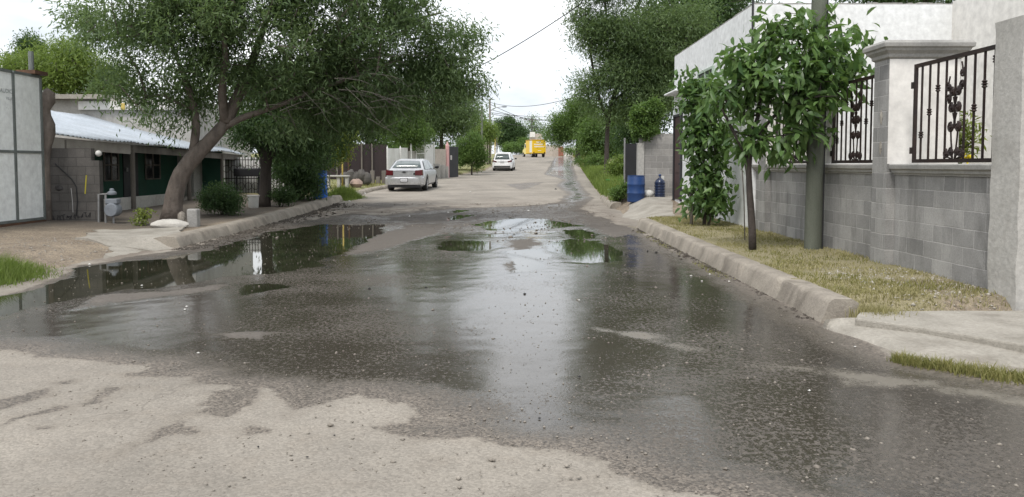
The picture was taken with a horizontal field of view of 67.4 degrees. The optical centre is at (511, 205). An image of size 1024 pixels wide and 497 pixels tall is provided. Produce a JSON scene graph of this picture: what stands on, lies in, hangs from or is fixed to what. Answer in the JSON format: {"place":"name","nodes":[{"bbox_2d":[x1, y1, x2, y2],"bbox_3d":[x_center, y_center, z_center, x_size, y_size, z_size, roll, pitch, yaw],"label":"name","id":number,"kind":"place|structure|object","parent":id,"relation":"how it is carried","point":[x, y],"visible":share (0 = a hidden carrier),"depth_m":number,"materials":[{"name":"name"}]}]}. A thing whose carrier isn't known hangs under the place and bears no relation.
{"place":"outdoors","nodes":[
{"label":"outdoors","id":0,"kind":"place"},
{"bbox_2d":[0,0,944,154],"label":"sky","id":1,"kind":"structure","parent":0,"point":[530,69],"materials":[{"name":"white"}]},
{"bbox_2d":[0,153,1011,311],"bbox_3d":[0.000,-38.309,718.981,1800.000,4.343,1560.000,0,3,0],"label":"ground","id":2,"kind":"structure","parent":0,"point":[49,230],"depth_m":12.82,"materials":[{"name":"brown plant"}]},
{"bbox_2d":[0,51,47,226],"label":"metal gate","id":3,"kind":"structure","parent":2,"relation":"on","point":[22,184],"depth_m":16.24,"materials":[{"name":"metal"}]},
{"bbox_2d":[0,27,51,68],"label":"background tree","id":4,"kind":"object","parent":2,"relation":"on","point":[18,41],"visible":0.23,"depth_m":45.13,"materials":[{"name":"green plant"}]},
{"bbox_2d":[0,248,68,287],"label":"grass","id":5,"kind":"structure","parent":2,"relation":"on","point":[12,270],"depth_m":10.12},
{"bbox_2d":[42,88,55,220],"bbox_3d":[-10.331,-1.048,17.109,0.358,3.102,0.300,0,3,0],"label":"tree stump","id":6,"kind":"object","parent":2,"relation":"on","point":[49,102],"visible":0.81,"depth_m":17.03,"materials":[{"name":"brown plant"}]},
{"bbox_2d":[0,237,145,268],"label":"gravel","id":7,"kind":"structure","parent":2,"relation":"on","point":[61,256],"depth_m":12.59,"materials":[{"name":"gravel"}]},
{"bbox_2d":[0,27,150,96],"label":"background tree","id":8,"kind":"object","parent":2,"relation":"on","point":[58,78],"visible":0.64,"depth_m":36.72,"materials":[{"name":"green plant"}]},
{"bbox_2d":[50,148,103,221],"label":"block wall","id":9,"kind":"structure","parent":2,"relation":"on","point":[76,176],"depth_m":17.30,"materials":[{"name":"grey concrete"}]},
{"bbox_2d":[98,188,121,222],"bbox_3d":[-9.047,0.060,17.227,0.514,0.878,0.260,0,3,0],"label":"gas meter","id":10,"kind":"object","parent":2,"relation":"on","point":[112,207],"visible":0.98,"depth_m":17.15,"materials":[{"name":"grey paint"}]},
{"bbox_2d":[104,239,145,258],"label":"concrete slab","id":11,"kind":"structure","parent":2,"relation":"on","point":[117,250],"depth_m":13.27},
{"bbox_2d":[75,227,184,250],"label":"concrete slab","id":12,"kind":"structure","parent":2,"relation":"on","point":[107,237],"depth_m":13.94,"materials":[{"name":"concrete"}]},
{"bbox_2d":[128,207,157,225],"bbox_3d":[-8.159,0.273,16.883,0.491,0.475,0.582,2,4,38],"label":"seedling","id":13,"kind":"object","parent":2,"relation":"on","point":[141,213],"visible":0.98,"depth_m":16.89,"materials":[{"name":"green plant"}]},
{"bbox_2d":[51,110,245,209],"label":"green house","id":14,"kind":"structure","parent":2,"relation":"on","point":[135,176],"depth_m":23.29,"materials":[{"name":"metal"}]},
{"bbox_2d":[103,152,119,180],"bbox_3d":[-11.725,-1.178,22.469,0.040,0.940,0.850,0,3,0],"label":"window","id":15,"kind":"structure","parent":14,"relation":"in","point":[111,172],"depth_m":22.44,"materials":[{"name":"black glass"}]},
{"bbox_2d":[122,153,138,196],"bbox_3d":[-11.702,-0.973,23.631,0.085,1.630,0.900,0,3,0],"label":"door","id":16,"kind":"structure","parent":14,"relation":"in","point":[126,157],"depth_m":23.47,"materials":[{"name":"metal"}]},
{"bbox_2d":[144,153,160,179],"bbox_3d":[-11.725,-1.314,25.066,0.040,0.940,1.050,0,3,0],"label":"window","id":17,"kind":"structure","parent":14,"relation":"in","point":[152,161],"depth_m":25.05,"materials":[{"name":"black glass"}]},
{"bbox_2d":[51,94,250,195],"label":"block house","id":18,"kind":"structure","parent":2,"relation":"on","point":[64,103],"depth_m":26.88,"materials":[{"name":"metal"}]},
{"bbox_2d":[150,219,188,227],"bbox_3d":[-7.175,0.408,16.095,0.818,0.253,0.436,0,3,0],"label":"boulder","id":19,"kind":"object","parent":2,"relation":"on","point":[166,223],"visible":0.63,"depth_m":15.94,"materials":[{"name":"stone"}]},
{"bbox_2d":[177,211,185,220],"bbox_3d":[-7.121,0.277,16.539,0.156,0.321,0.142,0,3,0],"label":"rock","id":20,"kind":"object","parent":2,"relation":"on","point":[181,215],"visible":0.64,"depth_m":16.49,"materials":[{"name":"stone"}]},
{"bbox_2d":[187,209,199,226],"bbox_3d":[-6.920,0.302,16.694,0.230,0.450,0.200,0,3,0],"label":"concrete stub","id":21,"kind":"object","parent":2,"relation":"on","point":[193,217],"visible":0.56,"depth_m":16.60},
{"bbox_2d":[193,178,248,215],"bbox_3d":[-7.559,-0.131,19.966,1.369,1.188,1.245,-2,3,-27],"label":"bush","id":22,"kind":"object","parent":2,"relation":"on","point":[220,200],"visible":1,"depth_m":19.73,"materials":[{"name":"green plant"}]},
{"bbox_2d":[234,168,259,193],"bbox_3d":[-9.822,-0.786,28.548,0.950,1.182,0.300,0,3,0],"label":"dark table","id":23,"kind":"object","parent":2,"relation":"on","point":[246,172],"visible":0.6,"depth_m":28.38,"materials":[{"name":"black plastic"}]},
{"bbox_2d":[153,195,342,247],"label":"kerb","id":24,"kind":"structure","parent":2,"relation":"on","point":[184,239],"depth_m":17.34,"materials":[{"name":"concrete"}]},
{"bbox_2d":[247,195,259,207],"bbox_3d":[-7.619,-0.109,22.625,0.360,0.375,0.360,0,3,0],"label":"bucket","id":25,"kind":"object","parent":2,"relation":"on","point":[253,201],"visible":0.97,"depth_m":22.50,"materials":[{"name":"white plastic"}]},
{"bbox_2d":[223,157,285,192],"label":"yard wall","id":26,"kind":"structure","parent":2,"relation":"on","point":[247,184],"depth_m":28.96,"materials":[{"name":"metal"}]},
{"bbox_2d":[31,0,509,219],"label":"leaning tree","id":27,"kind":"object","parent":2,"relation":"on","point":[216,28],"visible":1,"depth_m":18.05,"materials":[{"name":"green plant"}]},
{"bbox_2d":[265,183,298,206],"bbox_3d":[-7.021,-0.315,23.389,1.125,0.840,0.982,-3,4,-44],"label":"bush","id":28,"kind":"object","parent":2,"relation":"on","point":[284,196],"visible":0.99,"depth_m":23.25,"materials":[{"name":"green plant"}]},
{"bbox_2d":[257,133,339,201],"bbox_3d":[-7.238,-1.433,26.588,2.944,2.978,2.789,2,4,34],"label":"bush","id":29,"kind":"object","parent":2,"relation":"on","point":[305,183],"visible":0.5,"depth_m":26.02,"materials":[{"name":"green plant"}]},
{"bbox_2d":[207,46,424,206],"bbox_3d":[-6.111,-2.535,23.844,6.614,5.191,5.158,0,3,0],"label":"dark tree","id":30,"kind":"object","parent":2,"relation":"on","point":[266,155],"visible":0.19,"depth_m":23.01,"materials":[{"name":"green plant"}]},
{"bbox_2d":[314,170,327,198],"bbox_3d":[-6.753,-0.735,26.999,0.530,1.002,0.530,0,3,0],"label":"barrel","id":31,"kind":"object","parent":2,"relation":"on","point":[323,195],"visible":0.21,"depth_m":26.82,"materials":[{"name":"blue plastic"}]},
{"bbox_2d":[327,175,349,187],"bbox_3d":[-7.603,-0.975,33.495,1.020,0.674,0.400,0,3,0],"label":"bench","id":32,"kind":"object","parent":2,"relation":"on","point":[339,180],"visible":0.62,"depth_m":33.35,"materials":[{"name":"concrete"}]},
{"bbox_2d":[323,131,360,171],"bbox_3d":[-6.778,-1.933,28.428,2.701,3.299,2.383,0,3,0],"label":"young tree","id":33,"kind":"object","parent":2,"relation":"on","point":[348,157],"visible":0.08,"depth_m":28.20,"materials":[{"name":"green plant"}]},
{"bbox_2d":[327,185,366,200],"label":"grass","id":34,"kind":"structure","parent":2,"relation":"on","point":[345,193],"depth_m":29.02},
{"bbox_2d":[340,169,371,184],"bbox_3d":[-7.314,-1.295,35.981,1.527,0.852,0.424,0,3,0],"label":"rubble heap","id":35,"kind":"object","parent":2,"relation":"on","point":[363,176],"visible":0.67,"depth_m":35.83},
{"bbox_2d":[350,178,362,187],"bbox_3d":[-6.890,-0.951,33.986,0.568,0.486,0.473,0,3,0],"label":"rock","id":36,"kind":"object","parent":2,"relation":"on","point":[356,183],"visible":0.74,"depth_m":33.83,"materials":[{"name":"stone"}]},
{"bbox_2d":[327,143,386,179],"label":"sheet fence","id":37,"kind":"object","parent":2,"relation":"on","point":[372,160],"visible":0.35,"depth_m":42.32,"materials":[{"name":"metal"}]},
{"bbox_2d":[356,185,387,194],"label":"kerb","id":38,"kind":"structure","parent":2,"relation":"on","point":[367,190],"depth_m":34.12,"materials":[{"name":"concrete"}]},
{"bbox_2d":[370,171,385,183],"bbox_3d":[-6.772,-1.369,38.081,1.040,0.700,0.200,0,3,0],"label":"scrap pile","id":39,"kind":"object","parent":2,"relation":"on","point":[378,179],"visible":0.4,"depth_m":37.98,"materials":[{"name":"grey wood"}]},
{"bbox_2d":[354,105,402,147],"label":"background tree","id":40,"kind":"object","parent":2,"relation":"on","point":[378,139],"visible":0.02,"depth_m":51.43,"materials":[{"name":"green plant"}]},
{"bbox_2d":[374,78,436,152],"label":"conifer","id":41,"kind":"object","parent":2,"relation":"on","point":[410,134],"visible":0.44,"depth_m":46.93,"materials":[{"name":"green plant"}]},
{"bbox_2d":[329,168,484,190],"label":"grass","id":42,"kind":"structure","parent":2,"relation":"on","point":[462,169],"depth_m":36.52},
{"bbox_2d":[387,142,434,169],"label":"white fence","id":43,"kind":"object","parent":2,"relation":"on","point":[394,155],"visible":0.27,"depth_m":46.77,"materials":[{"name":"paint"}]},
{"bbox_2d":[433,149,448,177],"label":"grey wall","id":44,"kind":"structure","parent":2,"relation":"on","point":[442,170],"depth_m":50.54,"materials":[{"name":"beige paint"}]},
{"bbox_2d":[445,141,448,165],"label":"post","id":45,"kind":"object","parent":2,"relation":"on","point":[447,153],"visible":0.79,"depth_m":51.51,"materials":[{"name":"pink paint"}]},
{"bbox_2d":[405,61,494,148],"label":"background tree","id":46,"kind":"object","parent":2,"relation":"on","point":[459,125],"visible":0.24,"depth_m":60.89,"materials":[{"name":"green plant"}]},
{"bbox_2d":[449,146,457,176],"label":"dark gate","id":47,"kind":"structure","parent":2,"relation":"on","point":[453,161],"depth_m":52.40,"materials":[{"name":"metal"}]},
{"bbox_2d":[456,128,491,174],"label":"round tree","id":48,"kind":"object","parent":2,"relation":"on","point":[470,150],"visible":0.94,"depth_m":56.47,"materials":[{"name":"green plant"}]},
{"bbox_2d":[456,104,500,151],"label":"background tree","id":49,"kind":"object","parent":2,"relation":"on","point":[480,119],"visible":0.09,"depth_m":87.08,"materials":[{"name":"green plant"}]},
{"bbox_2d":[462,116,503,164],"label":"background tree","id":50,"kind":"object","parent":2,"relation":"on","point":[491,135],"visible":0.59,"depth_m":79.24,"materials":[{"name":"green plant"}]},
{"bbox_2d":[489,99,506,163],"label":"street pole","id":51,"kind":"object","parent":2,"relation":"on","point":[490,110],"visible":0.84,"depth_m":81.54,"materials":[{"name":"grey wood"}]},
{"bbox_2d":[492,115,530,149],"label":"round tree","id":52,"kind":"object","parent":2,"relation":"on","point":[513,131],"visible":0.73,"depth_m":148.07,"materials":[{"name":"green plant"}]},
{"bbox_2d":[499,135,529,154],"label":"bush","id":53,"kind":"object","parent":2,"relation":"on","point":[510,148],"visible":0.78,"depth_m":138.77,"materials":[{"name":"green plant"}]},
{"bbox_2d":[522,111,547,138],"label":"feathery tree","id":54,"kind":"object","parent":2,"relation":"on","point":[534,126],"visible":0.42,"depth_m":163.77,"materials":[{"name":"green plant"}]},
{"bbox_2d":[530,132,541,155],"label":"house","id":55,"kind":"structure","parent":2,"relation":"on","point":[535,136],"depth_m":127.58,"materials":[{"name":"beige paint"}]},
{"bbox_2d":[545,145,568,155],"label":"wall","id":56,"kind":"structure","parent":2,"relation":"on","point":[555,152],"depth_m":121.70,"materials":[{"name":"beige paint"}]},
{"bbox_2d":[532,93,602,161],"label":"roadside tree","id":57,"kind":"object","parent":2,"relation":"on","point":[561,126],"visible":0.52,"depth_m":91.61,"materials":[{"name":"green plant"}]},
{"bbox_2d":[558,144,622,157],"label":"bush","id":58,"kind":"object","parent":2,"relation":"on","point":[570,152],"visible":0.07,"depth_m":109.32,"materials":[{"name":"green plant"}]},
{"bbox_2d":[579,162,623,201],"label":"grass","id":59,"kind":"structure","parent":2,"relation":"on","point":[597,177],"depth_m":34.21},
{"bbox_2d":[568,103,635,162],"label":"background tree","id":60,"kind":"object","parent":2,"relation":"on","point":[587,144],"visible":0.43,"depth_m":61.19,"materials":[{"name":"green plant"}]},
{"bbox_2d":[600,195,620,208],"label":"kerb","id":61,"kind":"structure","parent":2,"relation":"on","point":[612,204],"depth_m":25.32,"materials":[{"name":"concrete"}]},
{"bbox_2d":[602,153,623,177],"bbox_3d":[4.623,-1.659,33.949,1.763,1.381,1.442,0,3,0],"label":"weed","id":62,"kind":"object","parent":2,"relation":"on","point":[616,166],"visible":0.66,"depth_m":33.78,"materials":[{"name":"green plant"}]},
{"bbox_2d":[607,179,626,201],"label":"weed","id":63,"kind":"object","parent":2,"relation":"on","point":[617,192],"visible":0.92,"depth_m":25.06,"materials":[{"name":"green plant"}]},
{"bbox_2d":[624,138,636,183],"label":"sheet gate","id":64,"kind":"structure","parent":2,"relation":"on","point":[630,153],"depth_m":26.95,"materials":[{"name":"metal"}]},
{"bbox_2d":[554,0,730,173],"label":"tall tree","id":65,"kind":"object","parent":2,"relation":"on","point":[640,56],"visible":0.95,"depth_m":37.04,"materials":[{"name":"green plant"}]},
{"bbox_2d":[624,93,666,141],"bbox_3d":[4.259,-1.913,24.597,1.413,3.362,1.093,0,3,0],"label":"vine","id":66,"kind":"object","parent":2,"relation":"on","point":[646,116],"visible":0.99,"depth_m":24.33,"materials":[{"name":"green plant"}]},
{"bbox_2d":[622,196,674,220],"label":"concrete slab","id":67,"kind":"structure","parent":2,"relation":"on","point":[647,207],"depth_m":21.75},
{"bbox_2d":[627,175,644,201],"bbox_3d":[3.860,-0.519,23.906,0.561,0.832,0.561,0,3,0],"label":"barrel","id":68,"kind":"object","parent":67,"relation":"on","point":[635,188],"visible":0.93,"depth_m":23.68,"materials":[{"name":"blue plastic"}]},
{"bbox_2d":[645,190,653,196],"bbox_3d":[4.281,-0.354,24.116,0.387,0.274,0.281,0,3,0],"label":"plastic sack","id":69,"kind":"object","parent":67,"relation":"on","point":[649,193],"visible":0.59,"depth_m":24.01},
{"bbox_2d":[654,174,664,196],"bbox_3d":[4.620,-0.606,24.001,0.336,0.720,0.333,0,3,0],"label":"water jug","id":70,"kind":"object","parent":67,"relation":"on","point":[659,187],"visible":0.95,"depth_m":23.87,"materials":[{"name":"blue plastic"}]},
{"bbox_2d":[636,134,672,195],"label":"pale block wall","id":71,"kind":"structure","parent":2,"relation":"on","point":[654,159],"depth_m":24.46,"materials":[{"name":"concrete"}]},
{"bbox_2d":[593,0,779,157],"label":"tall tree","id":72,"kind":"object","parent":2,"relation":"on","point":[736,6],"visible":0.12,"depth_m":42.59,"materials":[{"name":"green plant"}]},
{"bbox_2d":[689,192,692,224],"bbox_3d":[3.816,0.103,16.365,0.092,0.783,0.070,0,3,0],"label":"stake","id":73,"kind":"object","parent":2,"relation":"on","point":[691,218],"visible":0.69,"depth_m":16.34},
{"bbox_2d":[662,64,744,225],"bbox_3d":[4.120,-1.224,16.271,1.682,3.588,1.507,0,3,0],"label":"broad shrub","id":74,"kind":"object","parent":2,"relation":"on","point":[709,196],"visible":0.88,"depth_m":16.13,"materials":[{"name":"green plant"}]},
{"bbox_2d":[741,168,744,239],"bbox_3d":[3.962,-0.169,13.174,0.036,1.660,0.141,-2,4,-36],"label":"stake","id":75,"kind":"object","parent":2,"relation":"on","point":[743,202],"visible":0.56,"depth_m":13.16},
{"bbox_2d":[636,218,858,322],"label":"kerb","id":76,"kind":"structure","parent":2,"relation":"on","point":[817,303],"depth_m":9.23,"materials":[{"name":"concrete"}]},
{"bbox_2d":[694,0,887,249],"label":"sapling","id":77,"kind":"object","parent":2,"relation":"on","point":[798,92],"visible":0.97,"depth_m":11.52,"materials":[{"name":"green plant"}]},
{"bbox_2d":[804,0,828,249],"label":"utility pole","id":78,"kind":"object","parent":2,"relation":"on","point":[814,210],"visible":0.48,"depth_m":11.75,"materials":[{"name":"concrete"}]},
{"bbox_2d":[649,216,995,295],"bbox_3d":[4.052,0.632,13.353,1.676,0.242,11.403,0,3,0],"label":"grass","id":79,"kind":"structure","parent":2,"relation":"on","point":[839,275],"depth_m":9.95,"materials":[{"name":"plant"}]},
{"bbox_2d":[648,215,1009,310],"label":"dry grass","id":80,"kind":"structure","parent":2,"relation":"on","point":[912,291],"depth_m":8.91,"materials":[{"name":"plant"}]},
{"bbox_2d":[752,40,995,288],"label":"boundary wall","id":81,"kind":"structure","parent":2,"relation":"on","point":[915,195],"depth_m":9.86,"materials":[{"name":"concrete"}]},
{"bbox_2d":[845,301,917,317],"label":"dry grass","id":82,"kind":"structure","parent":2,"relation":"on","point":[868,309],"depth_m":7.20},
{"bbox_2d":[831,0,954,3],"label":"background tree","id":83,"kind":"object","parent":2,"relation":"on","point":[901,1],"visible":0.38,"depth_m":32.49,"materials":[{"name":"green plant"}]},
{"bbox_2d":[814,267,1005,310],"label":"gravel","id":84,"kind":"structure","parent":2,"relation":"on","point":[912,304],"depth_m":8.40,"materials":[{"name":"gravel"}]},
{"bbox_2d":[823,317,1023,367],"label":"driveway apron","id":85,"kind":"object","parent":2,"relation":"on","point":[918,344],"visible":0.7,"depth_m":6.23,"materials":[{"name":"concrete"}]},
{"bbox_2d":[855,310,1023,352],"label":"driveway slab","id":86,"kind":"structure","parent":2,"relation":"on","point":[1002,329],"depth_m":6.67,"materials":[{"name":"concrete"}]},
{"bbox_2d":[958,110,991,163],"bbox_3d":[5.970,-0.306,10.370,0.828,2.220,0.865,0,3,0],"label":"yard plant","id":87,"kind":"object","parent":2,"relation":"on","point":[968,128],"visible":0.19,"depth_m":10.20,"materials":[{"name":"green plant"}]},
{"bbox_2d":[987,15,1023,310],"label":"plaster pillar","id":88,"kind":"structure","parent":2,"relation":"on","point":[1005,265],"depth_m":7.49,"materials":[{"name":"paint"}]},
{"bbox_2d":[0,155,1023,496],"bbox_3d":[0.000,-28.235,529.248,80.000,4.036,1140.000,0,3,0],"label":"road","id":89,"kind":"structure","parent":0,"point":[44,449],"depth_m":5.26,"materials":[{"name":"asphalt"}]},
{"bbox_2d":[0,224,384,315],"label":"puddle","id":90,"kind":"object","parent":89,"relation":"on","point":[327,239],"visible":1,"depth_m":11.52,"materials":[{"name":"liquid"}]},
{"bbox_2d":[236,283,290,295],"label":"puddle","id":91,"kind":"object","parent":89,"relation":"on","point":[248,289],"visible":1,"depth_m":9.37,"materials":[{"name":"liquid"}]},
{"bbox_2d":[172,202,367,249],"bbox_3d":[-5.254,0.348,20.325,1.930,0.248,13.548,0,3,0],"label":"debris","id":92,"kind":"object","parent":89,"relation":"on","point":[265,227],"visible":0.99,"depth_m":17.73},
{"bbox_2d":[385,158,438,190],"bbox_3d":[-4.622,-1.481,36.020,2.150,1.481,4.931,0,4,2],"label":"parked sedan","id":93,"kind":"object","parent":89,"relation":"on","point":[411,173],"visible":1,"depth_m":33.75,"materials":[{"name":"silver metal"}]},
{"bbox_2d":[379,139,460,167],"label":"bush","id":94,"kind":"object","parent":89,"relation":"on","point":[420,155],"visible":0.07,"depth_m":64.37,"materials":[{"name":"green plant"}]},
{"bbox_2d":[253,203,651,241],"bbox_3d":[-1.358,0.322,21.039,8.544,0.217,11.993,0,3,0],"label":"rubble","id":95,"kind":"object","parent":89,"relation":"on","point":[476,218],"visible":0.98,"depth_m":20.18,"materials":[{"name":"stone"}]},
{"bbox_2d":[446,215,475,219],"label":"puddle","id":96,"kind":"object","parent":89,"relation":"on","point":[455,217],"visible":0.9,"depth_m":21.41,"materials":[{"name":"liquid"}]},
{"bbox_2d":[436,240,502,250],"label":"puddle","id":97,"kind":"object","parent":89,"relation":"on","point":[460,245],"visible":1,"depth_m":14.38,"materials":[{"name":"liquid"}]},
{"bbox_2d":[484,233,524,236],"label":"puddle","id":98,"kind":"object","parent":89,"relation":"on","point":[505,235],"visible":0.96,"depth_m":16.37,"materials":[{"name":"liquid"}]},
{"bbox_2d":[492,152,516,170],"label":"parked suv","id":99,"kind":"object","parent":89,"relation":"on","point":[503,160],"visible":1,"depth_m":68.34,"materials":[{"name":"white paint"}]},
{"bbox_2d":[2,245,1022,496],"bbox_3d":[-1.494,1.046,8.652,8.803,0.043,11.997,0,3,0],"label":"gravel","id":100,"kind":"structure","parent":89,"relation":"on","point":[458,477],"depth_m":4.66,"materials":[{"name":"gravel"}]},
{"bbox_2d":[502,248,551,271],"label":"puddle","id":101,"kind":"object","parent":89,"relation":"on","point":[529,257],"visible":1,"depth_m":12.38,"materials":[{"name":"liquid"}]},
{"bbox_2d":[472,218,584,231],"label":"puddle","id":102,"kind":"object","parent":89,"relation":"on","point":[515,224],"visible":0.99,"depth_m":19.18,"materials":[{"name":"liquid"}]},
{"bbox_2d":[522,139,545,156],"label":"delivery truck","id":103,"kind":"object","parent":89,"relation":"on","point":[533,147],"visible":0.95,"depth_m":112.90,"materials":[{"name":"yellow paint"}]},
{"bbox_2d":[562,229,598,239],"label":"puddle","id":104,"kind":"object","parent":89,"relation":"on","point":[576,233],"visible":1,"depth_m":16.60,"materials":[{"name":"liquid"}]},
{"bbox_2d":[544,239,625,262],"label":"puddle","id":105,"kind":"object","parent":89,"relation":"on","point":[578,249],"visible":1,"depth_m":13.54,"materials":[{"name":"liquid"}]},
{"bbox_2d":[569,150,612,166],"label":"weed","id":106,"kind":"object","parent":89,"relation":"on","point":[594,158],"visible":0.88,"depth_m":60.07,"materials":[{"name":"green plant"}]},
{"bbox_2d":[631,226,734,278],"bbox_3d":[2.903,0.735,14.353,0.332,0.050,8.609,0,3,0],"label":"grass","id":107,"kind":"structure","parent":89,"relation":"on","point":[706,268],"depth_m":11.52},
{"bbox_2d":[632,228,813,319],"bbox_3d":[2.757,0.831,12.764,0.515,0.073,10.601,0,3,0],"label":"debris","id":108,"kind":"object","parent":89,"relation":"on","point":[686,255],"visible":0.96,"depth_m":10.87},
{"bbox_2d":[886,349,1023,387],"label":"grass","id":109,"kind":"structure","parent":89,"relation":"on","point":[974,370],"depth_m":5.52,"materials":[{"name":"plant"}]},
{"bbox_2d":[478,5,578,66],"bbox_3d":[-0.125,-4.910,23.774,5.702,1.753,0.025,3,4,45],"label":"cable","id":110,"kind":"object","parent":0,"point":[532,35],"visible":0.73,"depth_m":22.98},
{"bbox_2d":[664,0,1023,227],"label":"white house","id":111,"kind":"structure","parent":0,"point":[975,20],"depth_m":15.43,"materials":[{"name":"paint"}]},
{"bbox_2d":[672,113,682,201],"bbox_3d":[4.840,-1.394,22.388,0.120,2.520,1.060,0,3,0],"label":"door","id":112,"kind":"structure","parent":111,"relation":"in","point":[677,158],"depth_m":22.50,"materials":[{"name":"brown metal"}]},
{"bbox_2d":[697,66,714,126],"bbox_3d":[4.840,-2.643,19.188,0.080,1.490,1.520,0,3,0],"label":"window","id":113,"kind":"structure","parent":111,"relation":"in","point":[711,68],"depth_m":19.05,"materials":[{"name":"white glass"}]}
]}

